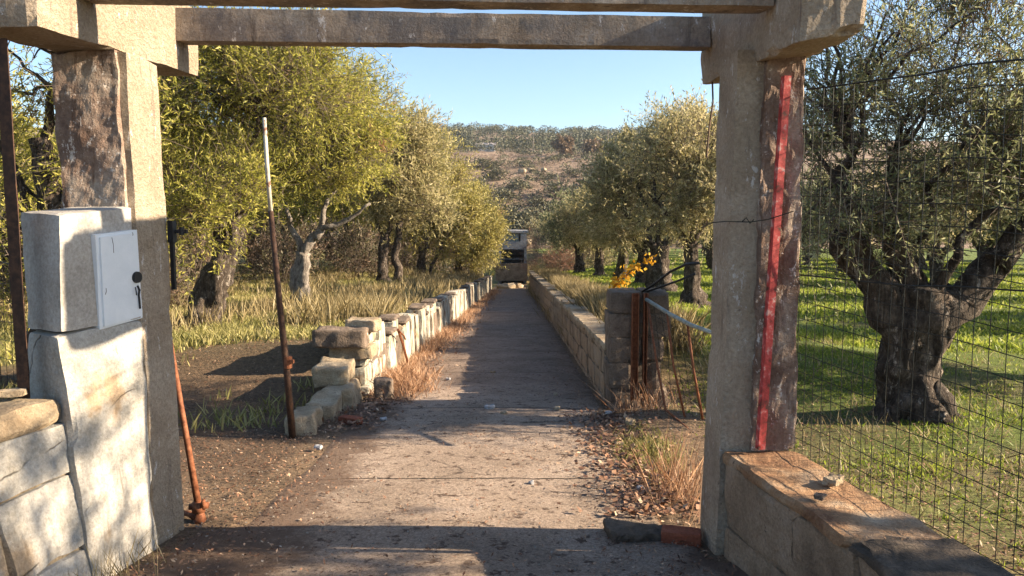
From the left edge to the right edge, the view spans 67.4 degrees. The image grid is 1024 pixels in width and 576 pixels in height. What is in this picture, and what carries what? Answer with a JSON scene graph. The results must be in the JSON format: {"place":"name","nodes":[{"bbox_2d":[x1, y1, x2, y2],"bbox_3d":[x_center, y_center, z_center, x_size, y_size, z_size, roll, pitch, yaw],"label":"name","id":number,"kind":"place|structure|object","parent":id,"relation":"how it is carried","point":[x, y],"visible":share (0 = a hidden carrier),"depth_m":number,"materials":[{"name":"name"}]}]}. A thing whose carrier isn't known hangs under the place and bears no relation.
{"place":"outdoors","nodes":[
{"label":"outdoors","id":0,"kind":"place"},
{"bbox_2d":[0,265,473,435],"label":"field grass","id":1,"kind":"structure","parent":0,"point":[199,336],"depth_m":10.72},
{"bbox_2d":[118,289,747,575],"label":"road","id":2,"kind":"structure","parent":0,"point":[386,451],"depth_m":4.91,"materials":[{"name":"concrete"}]},
{"bbox_2d":[359,358,452,404],"bbox_3d":[-1.319,1.096,9.310,1.277,0.371,2.763,0,5,0],"label":"dry weed patch","id":3,"kind":"object","parent":2,"relation":"on","point":[419,377],"visible":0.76,"depth_m":9.06,"materials":[{"name":"beige plant"}]},
{"bbox_2d":[139,316,729,575],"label":"grit","id":4,"kind":"object","parent":2,"relation":"on","point":[434,477],"visible":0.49,"depth_m":5.08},
{"bbox_2d":[318,302,701,520],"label":"drifted leaves","id":5,"kind":"object","parent":2,"relation":"on","point":[639,495],"visible":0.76,"depth_m":5.82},
{"bbox_2d":[522,420,587,422],"bbox_3d":[0.415,1.232,7.115,0.654,0.026,0.030,0,5,-2],"label":"fallen stick","id":6,"kind":"object","parent":2,"relation":"on","point":[550,421],"visible":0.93,"depth_m":7.11,"materials":[{"name":"wood"}]},
{"bbox_2d":[604,519,661,542],"bbox_3d":[0.660,1.322,4.149,0.332,0.112,0.214,-1,5,-6],"label":"stone slab","id":7,"kind":"object","parent":2,"relation":"on","point":[634,531],"depth_m":4.08,"materials":[{"name":"stone"}]},
{"bbox_2d":[598,417,693,483],"bbox_3d":[1.046,1.253,6.006,0.852,0.154,1.679,0,5,0],"label":"verge tuft","id":8,"kind":"object","parent":2,"relation":"on","point":[650,450],"visible":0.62,"depth_m":6.03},
{"bbox_2d":[661,525,701,547],"bbox_3d":[0.899,1.319,4.080,0.212,0.077,0.113,1,5,14],"label":"brick","id":9,"kind":"object","parent":2,"relation":"on","point":[677,534],"visible":0.96,"depth_m":4.04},
{"bbox_2d":[16,127,994,248],"bbox_3d":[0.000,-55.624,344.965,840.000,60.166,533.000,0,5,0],"label":"hill","id":10,"kind":"structure","parent":0,"point":[556,170],"depth_m":195.83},
{"bbox_2d":[471,155,504,169],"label":"hillside bush","id":11,"kind":"object","parent":10,"relation":"on","point":[486,163],"visible":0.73,"depth_m":192.00,"materials":[{"name":"green plant"}]},
{"bbox_2d":[479,164,507,180],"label":"hillside bush","id":12,"kind":"object","parent":10,"relation":"on","point":[493,174],"visible":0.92,"depth_m":169.05,"materials":[{"name":"green plant"}]},
{"bbox_2d":[477,190,509,203],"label":"hillside bush","id":13,"kind":"object","parent":10,"relation":"on","point":[497,196],"visible":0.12,"depth_m":132.70,"materials":[{"name":"green plant"}]},
{"bbox_2d":[304,152,701,248],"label":"brown scrub","id":14,"kind":"object","parent":10,"relation":"on","point":[547,163],"visible":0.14,"depth_m":184.43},
{"bbox_2d":[491,184,523,200],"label":"hillside bush","id":15,"kind":"object","parent":10,"relation":"on","point":[509,193],"visible":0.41,"depth_m":143.25,"materials":[{"name":"green plant"}]},
{"bbox_2d":[318,145,701,246],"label":"green scrub","id":16,"kind":"object","parent":10,"relation":"on","point":[522,162],"visible":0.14,"depth_m":195.54,"materials":[{"name":"green plant"}]},
{"bbox_2d":[497,203,533,217],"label":"hillside bush","id":17,"kind":"object","parent":10,"relation":"on","point":[513,211],"visible":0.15,"depth_m":116.46,"materials":[{"name":"green plant"}]},
{"bbox_2d":[502,203,544,229],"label":"hillside bush","id":18,"kind":"object","parent":10,"relation":"on","point":[523,214],"visible":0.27,"depth_m":110.20,"materials":[{"name":"green plant"}]},
{"bbox_2d":[508,211,541,236],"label":"hillside bush","id":19,"kind":"object","parent":10,"relation":"on","point":[521,225],"visible":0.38,"depth_m":102.97,"materials":[{"name":"green plant"}]},
{"bbox_2d":[516,193,555,207],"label":"hillside bush","id":20,"kind":"object","parent":10,"relation":"on","point":[536,202],"visible":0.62,"depth_m":136.06,"materials":[{"name":"green plant"}]},
{"bbox_2d":[524,170,564,180],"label":"hillside bush","id":21,"kind":"object","parent":10,"relation":"on","point":[544,175],"visible":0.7,"depth_m":172.62,"materials":[{"name":"green plant"}]},
{"bbox_2d":[535,194,563,213],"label":"hillside bush","id":22,"kind":"object","parent":10,"relation":"on","point":[547,207],"visible":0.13,"depth_m":127.40,"materials":[{"name":"green plant"}]},
{"bbox_2d":[527,177,578,197],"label":"hillside bush","id":23,"kind":"object","parent":10,"relation":"on","point":[552,186],"visible":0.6,"depth_m":147.73,"materials":[{"name":"green plant"}]},
{"bbox_2d":[252,121,873,155],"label":"hilltop wood","id":24,"kind":"object","parent":10,"relation":"on","point":[591,133],"visible":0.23,"depth_m":331.94,"materials":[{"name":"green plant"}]},
{"bbox_2d":[551,133,574,156],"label":"russet tree","id":25,"kind":"object","parent":10,"relation":"on","point":[563,144],"visible":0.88,"depth_m":227.61,"materials":[{"name":"brown plant"}]},
{"bbox_2d":[560,167,587,177],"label":"hillside bush","id":26,"kind":"object","parent":10,"relation":"on","point":[571,171],"visible":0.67,"depth_m":175.33,"materials":[{"name":"green plant"}]},
{"bbox_2d":[581,138,602,155],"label":"russet tree","id":27,"kind":"object","parent":10,"relation":"on","point":[588,145],"visible":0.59,"depth_m":231.34,"materials":[{"name":"brown plant"}]},
{"bbox_2d":[495,230,527,283],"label":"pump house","id":28,"kind":"structure","parent":0,"point":[513,272],"depth_m":61.91,"materials":[{"name":"grey concrete"}]},
{"bbox_2d":[0,248,1023,575],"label":"ground","id":29,"kind":"structure","parent":0,"point":[220,378],"depth_m":6.67,"materials":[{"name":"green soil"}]},
{"bbox_2d":[0,190,36,299],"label":"shrub","id":30,"kind":"object","parent":29,"relation":"on","point":[5,266],"visible":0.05,"depth_m":19.18,"materials":[{"name":"brown plant"}]},
{"bbox_2d":[0,53,56,208],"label":"olive tree","id":31,"kind":"object","parent":29,"relation":"on","point":[24,146],"visible":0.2,"depth_m":19.81,"materials":[{"name":"green plant"}]},
{"bbox_2d":[0,107,57,217],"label":"olive tree","id":32,"kind":"object","parent":29,"relation":"on","point":[53,135],"visible":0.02,"depth_m":27.10,"materials":[{"name":"green plant"}]},
{"bbox_2d":[0,396,89,575],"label":"stone wall","id":33,"kind":"structure","parent":29,"relation":"on","point":[41,530],"depth_m":3.31,"materials":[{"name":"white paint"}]},
{"bbox_2d":[0,388,27,397],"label":"stone chip","id":34,"kind":"object","parent":33,"relation":"on","point":[11,392],"visible":1,"depth_m":3.45,"materials":[{"name":"stone"}]},
{"bbox_2d":[0,38,30,397],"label":"fence post","id":35,"kind":"object","parent":33,"relation":"on","point":[14,245],"visible":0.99,"depth_m":3.44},
{"bbox_2d":[0,153,22,398],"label":"wire fence","id":36,"kind":"object","parent":35,"relation":"attached to","point":[3,306],"visible":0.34,"depth_m":3.84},
{"bbox_2d":[21,206,154,575],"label":"meter plinth","id":37,"kind":"structure","parent":29,"relation":"on","point":[86,374],"depth_m":3.61,"materials":[{"name":"grey paint"}]},
{"bbox_2d":[91,230,142,329],"bbox_3d":[-1.937,-0.048,3.780,0.070,0.475,0.301,1,5,16],"label":"meter cabinet","id":38,"kind":"object","parent":37,"relation":"on","point":[117,276],"visible":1,"depth_m":3.75,"materials":[{"name":"metal"}]},
{"bbox_2d":[0,41,220,379],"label":"olive tree","id":39,"kind":"object","parent":29,"relation":"on","point":[45,174],"visible":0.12,"depth_m":8.32,"materials":[{"name":"green plant"}]},
{"bbox_2d":[56,503,197,575],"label":"wall foot weeds","id":40,"kind":"object","parent":29,"relation":"on","point":[118,572],"depth_m":3.59,"materials":[{"name":"beige plant"}]},
{"bbox_2d":[39,99,252,291],"bbox_3d":[-10.749,-2.844,22.980,6.040,6.318,6.235,-2,5,-17],"label":"olive tree","id":41,"kind":"object","parent":29,"relation":"on","point":[180,176],"visible":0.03,"depth_m":22.25,"materials":[{"name":"green plant"}]},
{"bbox_2d":[168,237,199,307],"bbox_3d":[-8.668,-0.395,18.491,2.548,1.975,3.137,-1,5,-10],"label":"shrub","id":42,"kind":"object","parent":29,"relation":"on","point":[177,290],"visible":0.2,"depth_m":18.90,"materials":[{"name":"green plant"}]},
{"bbox_2d":[174,351,208,523],"bbox_3d":[-1.905,0.806,4.450,0.403,1.110,0.095,4,6,37],"label":"water pipe","id":43,"kind":"object","parent":29,"relation":"on","point":[197,515],"visible":0.87,"depth_m":4.43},
{"bbox_2d":[23,6,404,327],"bbox_3d":[-5.307,-2.637,13.871,6.465,7.127,4.291,0,5,0],"label":"olive tree","id":44,"kind":"object","parent":29,"relation":"on","point":[214,282],"visible":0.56,"depth_m":13.51,"materials":[{"name":"green plant"}]},
{"bbox_2d":[176,217,266,283],"bbox_3d":[-11.202,-1.786,27.974,4.367,3.812,5.378,0,5,1],"label":"shrub","id":45,"kind":"object","parent":29,"relation":"on","point":[193,273],"visible":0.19,"depth_m":27.49,"materials":[{"name":"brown plant"}]},
{"bbox_2d":[0,261,487,335],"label":"tall dry grass","id":46,"kind":"structure","parent":29,"relation":"on","point":[354,302],"depth_m":16.21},
{"bbox_2d":[214,138,318,264],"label":"olive tree","id":47,"kind":"object","parent":29,"relation":"on","point":[258,218],"visible":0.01,"depth_m":41.45,"materials":[{"name":"green plant"}]},
{"bbox_2d":[262,117,295,438],"bbox_3d":[-1.953,-0.064,6.447,0.234,2.698,0.068,1,5,8],"label":"leaning pole","id":48,"kind":"object","parent":29,"relation":"on","point":[287,361],"visible":1,"depth_m":6.45,"materials":[{"name":"metal"}]},
{"bbox_2d":[234,202,333,284],"bbox_3d":[-8.957,-1.696,29.710,4.482,3.354,3.639,1,5,15],"label":"shrub","id":49,"kind":"object","parent":29,"relation":"on","point":[267,253],"visible":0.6,"depth_m":29.24,"materials":[{"name":"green plant"}]},
{"bbox_2d":[217,136,364,275],"bbox_3d":[-9.437,-3.892,32.461,6.946,7.266,7.170,3,6,32],"label":"olive tree","id":50,"kind":"object","parent":29,"relation":"on","point":[306,212],"visible":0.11,"depth_m":31.52,"materials":[{"name":"green plant"}]},
{"bbox_2d":[237,198,351,274],"bbox_3d":[-10.282,-2.716,35.842,4.731,4.628,5.826,1,5,15],"label":"shrub","id":51,"kind":"object","parent":29,"relation":"on","point":[281,243],"visible":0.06,"depth_m":35.52,"materials":[{"name":"brown plant"}]},
{"bbox_2d":[181,46,420,300],"bbox_3d":[-5.421,-3.264,19.862,6.199,7.546,4.768,0,5,0],"label":"olive tree","id":52,"kind":"object","parent":29,"relation":"on","point":[348,174],"visible":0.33,"depth_m":19.52,"materials":[{"name":"green plant"}]},
{"bbox_2d":[284,404,325,435],"bbox_3d":[-1.870,1.235,6.910,0.311,0.288,0.550,0,5,-5],"label":"stone block","id":53,"kind":"object","parent":29,"relation":"on","point":[308,418],"depth_m":6.70,"materials":[{"name":"stone"}]},
{"bbox_2d":[304,390,342,422],"bbox_3d":[-1.818,1.201,7.473,0.311,0.336,0.596,0,5,-3],"label":"stone block","id":54,"kind":"object","parent":29,"relation":"on","point":[330,400],"depth_m":7.38,"materials":[{"name":"stone"}]},
{"bbox_2d":[304,197,348,260],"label":"olive tree","id":55,"kind":"object","parent":29,"relation":"on","point":[329,222],"visible":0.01,"depth_m":54.45,"materials":[{"name":"green plant"}]},
{"bbox_2d":[322,377,359,411],"bbox_3d":[-1.776,1.161,8.031,0.354,0.391,0.620,0,5,-2],"label":"stone block","id":56,"kind":"object","parent":29,"relation":"on","point":[350,394],"depth_m":7.79,"materials":[{"name":"stone"}]},
{"bbox_2d":[313,356,355,386],"bbox_3d":[-1.907,0.892,8.233,0.389,0.253,0.610,0,5,-3],"label":"stone block","id":57,"kind":"object","parent":56,"relation":"on","point":[331,371],"depth_m":7.96,"materials":[{"name":"stone"}]},
{"bbox_2d":[304,167,392,267],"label":"olive tree","id":58,"kind":"object","parent":29,"relation":"on","point":[346,209],"visible":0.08,"depth_m":40.69,"materials":[{"name":"green plant"}]},
{"bbox_2d":[338,414,362,424],"bbox_3d":[-1.504,1.234,7.154,0.224,0.079,0.113,3,6,29],"label":"brick","id":59,"kind":"object","parent":29,"relation":"on","point":[346,417],"visible":0.68,"depth_m":7.12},
{"bbox_2d":[311,212,391,273],"bbox_3d":[-8.237,-2.196,38.091,4.003,3.204,4.930,4,6,35],"label":"shrub","id":60,"kind":"object","parent":29,"relation":"on","point":[330,256],"visible":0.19,"depth_m":37.32,"materials":[{"name":"brown plant"}]},
{"bbox_2d":[318,205,390,277],"bbox_3d":[-7.048,-2.034,33.930,3.639,3.492,4.482,0,5,0],"label":"shrub","id":61,"kind":"object","parent":29,"relation":"on","point":[365,236],"visible":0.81,"depth_m":33.36,"materials":[{"name":"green plant"}]},
{"bbox_2d":[374,376,394,400],"bbox_3d":[-1.394,1.131,8.411,0.223,0.295,0.200,0,5,-6],"label":"stone block","id":62,"kind":"object","parent":29,"relation":"on","point":[385,383],"depth_m":8.33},
{"bbox_2d":[311,92,472,282],"bbox_3d":[-5.086,-4.082,31.106,7.109,7.918,4.752,0,5,0],"label":"olive tree","id":63,"kind":"object","parent":29,"relation":"on","point":[417,167],"visible":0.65,"depth_m":30.91,"materials":[{"name":"green plant"}]},
{"bbox_2d":[369,229,442,270],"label":"shrub","id":64,"kind":"object","parent":29,"relation":"on","point":[407,259],"visible":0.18,"depth_m":42.55,"materials":[{"name":"brown plant"}]},
{"bbox_2d":[373,232,440,267],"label":"shrub","id":65,"kind":"object","parent":29,"relation":"on","point":[412,252],"visible":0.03,"depth_m":48.05,"materials":[{"name":"brown plant"}]},
{"bbox_2d":[352,275,492,395],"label":"road wall","id":66,"kind":"structure","parent":29,"relation":"on","point":[424,319],"depth_m":12.41,"materials":[{"name":"stone"}]},
{"bbox_2d":[328,341,375,361],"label":"stone block","id":67,"kind":"structure","parent":66,"relation":"on","point":[367,353],"depth_m":8.63,"materials":[{"name":"stone"}]},
{"bbox_2d":[311,327,369,348],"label":"stone block","id":68,"kind":"structure","parent":67,"relation":"on","point":[326,337],"depth_m":8.52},
{"bbox_2d":[344,316,379,332],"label":"stone block","id":69,"kind":"structure","parent":68,"relation":"on","point":[372,324],"depth_m":8.81,"materials":[{"name":"stone"}]},
{"bbox_2d":[397,329,408,362],"bbox_3d":[-1.505,0.799,10.719,0.096,0.540,0.587,0,5,3],"label":"fallen bar","id":70,"kind":"object","parent":66,"relation":"on","point":[400,333],"visible":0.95,"depth_m":10.62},
{"bbox_2d":[365,288,502,392],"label":"reddish weeds","id":71,"kind":"object","parent":29,"relation":"on","point":[435,343],"visible":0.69,"depth_m":14.75,"materials":[{"name":"brown plant"}]},
{"bbox_2d":[0,0,868,555],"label":"concrete gateway","id":72,"kind":"object","parent":29,"relation":"on","point":[110,60],"visible":0.76,"depth_m":3.88,"materials":[{"name":"beige concrete"}]},
{"bbox_2d":[403,244,471,272],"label":"shrub","id":73,"kind":"object","parent":29,"relation":"on","point":[437,265],"visible":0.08,"depth_m":49.96,"materials":[{"name":"brown plant"}]},
{"bbox_2d":[374,128,511,275],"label":"olive tree","id":74,"kind":"object","parent":29,"relation":"on","point":[475,210],"visible":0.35,"depth_m":38.30,"materials":[{"name":"green plant"}]},
{"bbox_2d":[420,159,516,277],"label":"olive tree","id":75,"kind":"object","parent":29,"relation":"on","point":[494,233],"visible":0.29,"depth_m":44.88,"materials":[{"name":"green plant"}]},
{"bbox_2d":[447,246,510,281],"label":"shrub","id":76,"kind":"object","parent":29,"relation":"on","point":[485,268],"visible":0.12,"depth_m":52.67,"materials":[{"name":"brown plant"}]},
{"bbox_2d":[1,302,1023,575],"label":"leaf litter","id":77,"kind":"object","parent":29,"relation":"on","point":[191,562],"visible":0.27,"depth_m":5.18,"materials":[{"name":"brown plant"}]},
{"bbox_2d":[507,223,564,284],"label":"shrub","id":78,"kind":"object","parent":29,"relation":"on","point":[533,264],"visible":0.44,"depth_m":57.11,"materials":[{"name":"green plant"}]},
{"bbox_2d":[525,207,560,256],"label":"olive tree","id":79,"kind":"object","parent":29,"relation":"on","point":[538,228],"visible":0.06,"depth_m":66.88,"materials":[{"name":"green plant"}]},
{"bbox_2d":[539,245,589,270],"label":"shrub","id":80,"kind":"object","parent":29,"relation":"on","point":[561,264],"visible":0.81,"depth_m":44.85,"materials":[{"name":"brown plant"}]},
{"bbox_2d":[529,271,606,402],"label":"road wall","id":81,"kind":"structure","parent":29,"relation":"on","point":[587,345],"depth_m":11.83,"materials":[{"name":"beige stone"}]},
{"bbox_2d":[536,174,605,272],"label":"olive tree","id":82,"kind":"object","parent":29,"relation":"on","point":[579,265],"visible":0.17,"depth_m":41.80,"materials":[{"name":"green plant"}]},
{"bbox_2d":[538,222,608,261],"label":"olive tree","id":83,"kind":"object","parent":29,"relation":"on","point":[572,248],"visible":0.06,"depth_m":54.67,"materials":[{"name":"green plant"}]},
{"bbox_2d":[536,236,617,270],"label":"shrub","id":84,"kind":"object","parent":29,"relation":"on","point":[607,260],"visible":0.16,"depth_m":51.67,"materials":[{"name":"brown plant"}]},
{"bbox_2d":[550,178,631,275],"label":"olive tree","id":85,"kind":"object","parent":29,"relation":"on","point":[598,262],"visible":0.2,"depth_m":37.38,"materials":[{"name":"green plant"}]},
{"bbox_2d":[564,169,667,279],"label":"olive tree","id":86,"kind":"object","parent":29,"relation":"on","point":[621,261],"visible":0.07,"depth_m":33.18,"materials":[{"name":"green plant"}]},
{"bbox_2d":[524,266,709,359],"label":"wall weeds","id":87,"kind":"object","parent":29,"relation":"on","point":[591,296],"depth_m":13.41,"materials":[{"name":"beige plant"}]},
{"bbox_2d":[575,373,687,413],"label":"pillar foot weeds","id":88,"kind":"object","parent":29,"relation":"on","point":[654,402],"visible":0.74,"depth_m":7.52,"materials":[{"name":"beige plant"}]},
{"bbox_2d":[604,287,669,409],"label":"stone pillar","id":89,"kind":"structure","parent":29,"relation":"on","point":[629,350],"depth_m":7.70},
{"bbox_2d":[606,253,656,287],"bbox_3d":[1.287,-0.122,8.331,0.556,0.527,0.248,0,5,0],"label":"vine","id":90,"kind":"object","parent":89,"relation":"attached to","point":[615,283],"visible":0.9,"depth_m":8.30,"materials":[{"name":"yellow plant"}]},
{"bbox_2d":[640,262,699,293],"bbox_3d":[1.510,-0.087,7.290,0.114,0.377,0.984,-2,5,-22],"label":"cable","id":91,"kind":"object","parent":89,"relation":"attached to","point":[667,274],"visible":0.96,"depth_m":7.26,"materials":[{"name":"black plastic"}]},
{"bbox_2d":[567,170,712,283],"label":"olive tree","id":92,"kind":"object","parent":29,"relation":"on","point":[640,276],"visible":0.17,"depth_m":29.33,"materials":[{"name":"green plant"}]},
{"bbox_2d":[566,78,718,291],"bbox_3d":[5.021,-3.182,25.091,6.517,6.750,4.440,0,5,0],"label":"olive tree","id":93,"kind":"object","parent":29,"relation":"on","point":[612,189],"visible":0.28,"depth_m":24.84,"materials":[{"name":"green plant"}]},
{"bbox_2d":[619,417,704,525],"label":"dry stalks","id":94,"kind":"object","parent":29,"relation":"on","point":[672,476],"visible":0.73,"depth_m":4.87,"materials":[{"name":"beige plant"}]},
{"bbox_2d":[608,84,718,307],"bbox_3d":[4.456,-2.119,17.822,4.438,5.382,4.291,0,5,0],"label":"olive tree","id":95,"kind":"object","parent":29,"relation":"on","point":[698,174],"visible":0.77,"depth_m":17.55,"materials":[{"name":"green plant"}]},
{"bbox_2d":[645,298,710,429],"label":"sagging gate panel","id":96,"kind":"structure","parent":29,"relation":"on","point":[688,324],"depth_m":6.98,"materials":[{"name":"metal"}]},
{"bbox_2d":[699,226,712,269],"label":"olive tree","id":97,"kind":"object","parent":29,"relation":"on","point":[708,252],"visible":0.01,"depth_m":41.67,"materials":[{"name":"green plant"}]},
{"bbox_2d":[551,257,1023,351],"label":"grove grass","id":98,"kind":"structure","parent":29,"relation":"on","point":[675,297],"depth_m":18.72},
{"bbox_2d":[801,164,862,261],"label":"olive tree","id":99,"kind":"object","parent":29,"relation":"on","point":[806,230],"visible":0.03,"depth_m":27.46,"materials":[{"name":"green plant"}]},
{"bbox_2d":[656,329,1023,568],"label":"green grass","id":100,"kind":"structure","parent":29,"relation":"on","point":[829,350],"depth_m":6.81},
{"bbox_2d":[656,322,1023,564],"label":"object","id":101,"kind":"object","parent":29,"relation":"on","point":[958,392],"visible":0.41,"depth_m":6.43,"materials":[{"name":"green plant"}]},
{"bbox_2d":[703,0,1023,424],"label":"olive tree","id":102,"kind":"object","parent":29,"relation":"on","point":[861,69],"visible":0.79,"depth_m":6.82,"materials":[{"name":"green plant"}]},
{"bbox_2d":[722,450,1012,575],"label":"stone wall","id":103,"kind":"structure","parent":29,"relation":"on","point":[781,521],"depth_m":3.16,"materials":[{"name":"stone"}]},
{"bbox_2d":[755,75,790,449],"bbox_3d":[1.281,-0.118,3.779,0.180,1.832,0.052,-5,7,-42],"label":"fence post","id":104,"kind":"object","parent":103,"relation":"on","point":[773,257],"visible":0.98,"depth_m":3.77,"materials":[{"name":"red paint"}]},
{"bbox_2d":[813,492,826,500],"bbox_3d":[1.279,0.864,3.188,0.045,0.026,0.056,4,6,35],"label":"stone chip","id":105,"kind":"object","parent":103,"relation":"on","point":[820,496],"visible":1,"depth_m":3.17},
{"bbox_2d":[824,473,842,487],"bbox_3d":[1.417,0.847,3.385,0.062,0.040,0.110,4,6,38],"label":"stone chip","id":106,"kind":"object","parent":103,"relation":"on","point":[832,480],"visible":1,"depth_m":3.36,"materials":[{"name":"stone"}]},
{"bbox_2d":[794,58,1023,575],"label":"wire fence","id":107,"kind":"object","parent":103,"relation":"on","point":[921,225],"visible":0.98,"depth_m":3.04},
{"bbox_2d":[908,202,949,269],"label":"olive tree","id":108,"kind":"object","parent":29,"relation":"on","point":[922,261],"visible":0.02,"depth_m":41.55,"materials":[{"name":"green plant"}]},
{"bbox_2d":[865,127,1019,282],"bbox_3d":[12.464,-2.046,21.358,5.192,4.905,5.314,-4,6,-36],"label":"olive tree","id":109,"kind":"object","parent":29,"relation":"on","point":[937,266],"visible":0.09,"depth_m":20.76,"materials":[{"name":"green plant"}]},
{"bbox_2d":[930,163,1023,274],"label":"olive tree","id":110,"kind":"object","parent":29,"relation":"on","point":[985,247],"visible":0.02,"depth_m":27.29,"materials":[{"name":"green plant"}]},
{"bbox_2d":[8,0,1023,141],"label":"sky","id":111,"kind":"structure","parent":0,"point":[559,89],"materials":[{"name":"blue"}]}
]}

